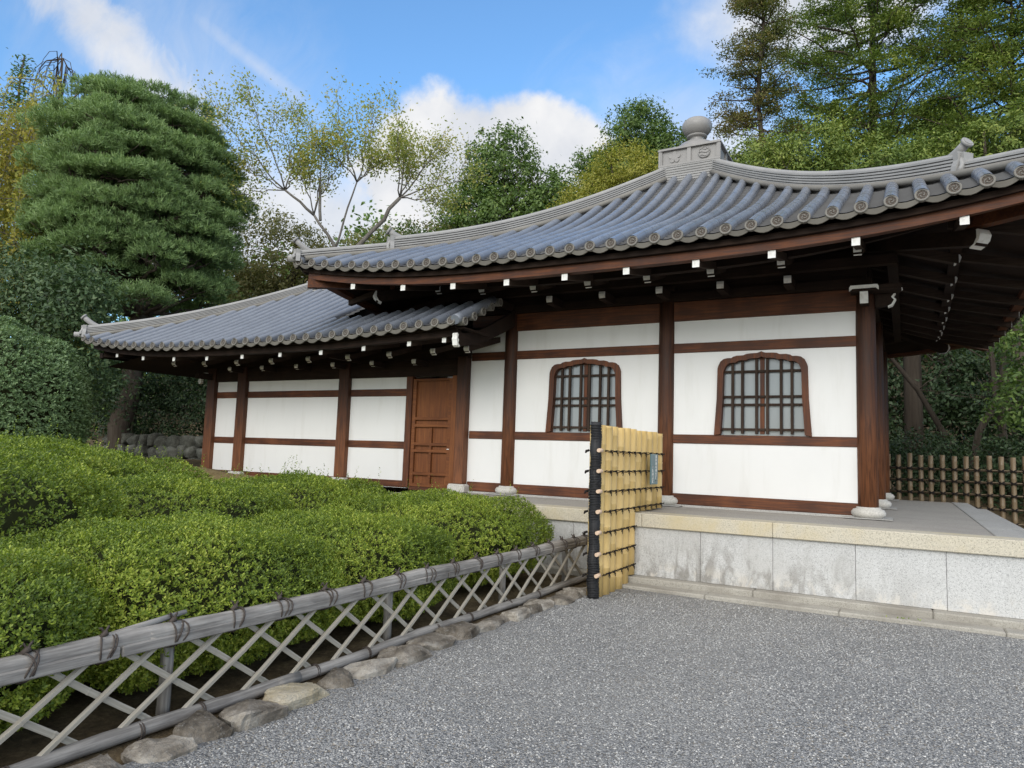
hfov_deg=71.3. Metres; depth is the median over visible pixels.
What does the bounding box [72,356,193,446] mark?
evergreen shrub
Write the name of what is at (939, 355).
cypress tree
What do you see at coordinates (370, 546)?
azalea bush
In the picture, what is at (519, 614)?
edging stone
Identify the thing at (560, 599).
edging stone
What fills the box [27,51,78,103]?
bare weeping tree
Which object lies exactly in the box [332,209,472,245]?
green tree
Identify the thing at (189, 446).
stone wall
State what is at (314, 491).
azalea bush
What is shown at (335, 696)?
gravel yard
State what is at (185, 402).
evergreen shrub
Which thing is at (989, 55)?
cypress tree
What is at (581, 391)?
window
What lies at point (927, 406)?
young tree
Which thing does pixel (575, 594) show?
edging stone
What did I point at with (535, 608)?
edging stone
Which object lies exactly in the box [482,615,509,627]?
edging stone
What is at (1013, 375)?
understory tree
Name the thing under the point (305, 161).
cherry tree
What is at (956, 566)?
stone platform
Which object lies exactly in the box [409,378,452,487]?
door
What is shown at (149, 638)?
lattice fence
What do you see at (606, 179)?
maple tree
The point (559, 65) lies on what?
sky
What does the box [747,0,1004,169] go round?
cypress tree
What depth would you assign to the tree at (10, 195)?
20.69 m
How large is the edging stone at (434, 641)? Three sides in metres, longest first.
0.364 x 0.291 x 0.158 m
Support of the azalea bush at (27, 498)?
on the ground at (26, 743)
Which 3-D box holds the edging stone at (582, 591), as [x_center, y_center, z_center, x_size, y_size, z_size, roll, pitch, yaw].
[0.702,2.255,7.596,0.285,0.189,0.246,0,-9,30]
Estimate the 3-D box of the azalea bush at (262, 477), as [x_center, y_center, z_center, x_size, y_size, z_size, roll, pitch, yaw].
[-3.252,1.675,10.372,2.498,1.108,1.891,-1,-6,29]
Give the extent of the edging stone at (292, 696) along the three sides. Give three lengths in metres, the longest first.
0.461 x 0.243 x 0.162 m
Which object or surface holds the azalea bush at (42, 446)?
on the ground at (26, 743)
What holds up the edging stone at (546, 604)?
on the ground at (26, 743)
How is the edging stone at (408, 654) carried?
on the ground at (26, 743)
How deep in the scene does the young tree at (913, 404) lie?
20.41 m
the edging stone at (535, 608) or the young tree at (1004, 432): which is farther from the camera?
the young tree at (1004, 432)
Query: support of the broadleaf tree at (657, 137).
on the ground at (26, 743)
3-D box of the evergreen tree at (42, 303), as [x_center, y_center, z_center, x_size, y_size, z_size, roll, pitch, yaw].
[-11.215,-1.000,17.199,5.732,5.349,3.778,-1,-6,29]
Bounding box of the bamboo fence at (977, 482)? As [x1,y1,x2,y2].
[889,453,1023,526]
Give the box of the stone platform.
[393,491,1023,638]
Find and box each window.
[544,355,626,432]
[712,348,814,436]
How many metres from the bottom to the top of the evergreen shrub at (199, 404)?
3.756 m
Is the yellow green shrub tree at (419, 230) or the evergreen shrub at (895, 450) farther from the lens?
the yellow green shrub tree at (419, 230)
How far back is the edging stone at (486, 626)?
5.91 m
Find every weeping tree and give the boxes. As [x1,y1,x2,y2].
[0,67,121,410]
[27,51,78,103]
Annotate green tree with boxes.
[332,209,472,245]
[724,108,924,170]
[866,98,1023,442]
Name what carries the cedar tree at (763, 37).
on the ground at (26, 743)
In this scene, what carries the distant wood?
on the ground at (26, 743)
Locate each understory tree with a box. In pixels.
[887,323,1023,467]
[960,315,1023,437]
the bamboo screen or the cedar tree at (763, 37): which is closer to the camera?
the bamboo screen
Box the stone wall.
[102,433,202,459]
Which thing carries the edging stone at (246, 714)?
on the ground at (26, 743)
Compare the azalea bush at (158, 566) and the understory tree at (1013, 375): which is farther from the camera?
the understory tree at (1013, 375)
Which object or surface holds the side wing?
on the ground at (26, 743)
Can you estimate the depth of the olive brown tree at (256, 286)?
27.26 m
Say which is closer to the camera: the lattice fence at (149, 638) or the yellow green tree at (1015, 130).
the lattice fence at (149, 638)
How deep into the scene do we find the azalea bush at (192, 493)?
6.35 m
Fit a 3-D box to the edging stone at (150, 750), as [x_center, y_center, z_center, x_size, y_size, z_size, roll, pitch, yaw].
[-1.663,1.756,3.381,0.255,0.135,0.284,-4,-7,34]
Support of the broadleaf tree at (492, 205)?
on the ground at (26, 743)
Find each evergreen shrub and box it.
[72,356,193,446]
[136,373,206,436]
[184,380,205,434]
[889,420,995,499]
[937,422,1023,519]
[991,444,1023,464]
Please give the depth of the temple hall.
9.91 m
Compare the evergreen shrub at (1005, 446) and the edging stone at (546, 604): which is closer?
the edging stone at (546, 604)
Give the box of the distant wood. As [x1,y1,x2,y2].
[70,196,1022,435]
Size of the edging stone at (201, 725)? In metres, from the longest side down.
0.290 x 0.287 x 0.189 m
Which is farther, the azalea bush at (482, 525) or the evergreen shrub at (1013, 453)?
the evergreen shrub at (1013, 453)
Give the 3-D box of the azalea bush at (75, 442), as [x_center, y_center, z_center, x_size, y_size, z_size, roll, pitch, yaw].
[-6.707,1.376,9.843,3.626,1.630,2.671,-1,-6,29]
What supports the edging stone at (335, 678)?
on the ground at (26, 743)
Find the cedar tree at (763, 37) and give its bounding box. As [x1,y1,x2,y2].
[696,0,832,166]
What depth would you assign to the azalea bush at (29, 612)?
3.36 m
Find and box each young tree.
[887,352,978,489]
[903,355,923,458]
[932,334,1023,475]
[956,341,1022,485]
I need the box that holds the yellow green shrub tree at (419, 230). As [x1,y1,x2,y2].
[358,212,448,242]
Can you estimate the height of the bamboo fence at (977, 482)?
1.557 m
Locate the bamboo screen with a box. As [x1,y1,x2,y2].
[582,422,664,598]
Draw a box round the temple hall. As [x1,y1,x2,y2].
[287,116,1023,520]
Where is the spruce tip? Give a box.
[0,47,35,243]
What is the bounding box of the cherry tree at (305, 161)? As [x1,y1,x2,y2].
[185,66,505,246]
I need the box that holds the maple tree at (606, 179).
[545,134,658,208]
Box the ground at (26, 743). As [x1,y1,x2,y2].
[0,351,1023,767]
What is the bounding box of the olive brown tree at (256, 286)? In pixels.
[193,202,355,305]
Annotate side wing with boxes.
[74,281,514,492]
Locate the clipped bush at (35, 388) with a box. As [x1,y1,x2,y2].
[0,315,93,445]
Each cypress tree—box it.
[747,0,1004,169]
[878,0,1023,419]
[900,90,990,385]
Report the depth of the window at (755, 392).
9.62 m
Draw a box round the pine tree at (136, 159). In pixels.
[11,69,259,450]
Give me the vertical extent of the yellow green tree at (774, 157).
11.777 m
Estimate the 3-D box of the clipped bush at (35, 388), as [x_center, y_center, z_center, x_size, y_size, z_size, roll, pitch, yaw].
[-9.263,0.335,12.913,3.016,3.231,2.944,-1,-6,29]
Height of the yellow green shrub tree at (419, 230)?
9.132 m
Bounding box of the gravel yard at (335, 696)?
[122,588,1023,767]
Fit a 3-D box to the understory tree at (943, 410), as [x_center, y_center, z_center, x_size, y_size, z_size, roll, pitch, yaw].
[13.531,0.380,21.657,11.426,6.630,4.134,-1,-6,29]
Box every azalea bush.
[0,415,125,488]
[0,435,131,547]
[0,488,350,694]
[0,494,120,734]
[1,424,129,460]
[52,427,211,491]
[58,450,294,521]
[212,489,458,631]
[213,457,392,526]
[228,461,359,489]
[316,478,554,590]
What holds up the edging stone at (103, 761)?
on the ground at (26, 743)
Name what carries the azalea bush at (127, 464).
on the ground at (26, 743)
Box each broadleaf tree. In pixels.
[415,116,585,230]
[560,92,687,196]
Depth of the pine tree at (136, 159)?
19.28 m
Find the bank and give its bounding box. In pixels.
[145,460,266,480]
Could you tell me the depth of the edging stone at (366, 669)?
4.67 m
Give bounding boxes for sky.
[0,0,1023,336]
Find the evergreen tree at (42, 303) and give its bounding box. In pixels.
[0,234,154,419]
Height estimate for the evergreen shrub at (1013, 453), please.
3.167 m
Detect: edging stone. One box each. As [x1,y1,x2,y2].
[67,754,124,767]
[121,735,197,763]
[173,708,233,743]
[218,699,288,731]
[263,682,329,710]
[316,667,353,689]
[343,657,397,679]
[377,644,432,666]
[406,632,455,649]
[435,621,479,639]
[476,621,495,632]
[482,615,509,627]
[500,607,530,621]
[518,603,542,614]
[523,598,553,609]
[546,594,575,604]
[555,590,581,598]
[563,587,586,594]
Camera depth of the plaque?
8.75 m
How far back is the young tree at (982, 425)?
17.88 m
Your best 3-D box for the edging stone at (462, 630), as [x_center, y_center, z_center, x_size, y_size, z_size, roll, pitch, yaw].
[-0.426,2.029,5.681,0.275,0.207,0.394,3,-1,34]
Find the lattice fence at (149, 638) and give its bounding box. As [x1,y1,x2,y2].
[0,532,587,767]
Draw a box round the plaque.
[650,454,657,484]

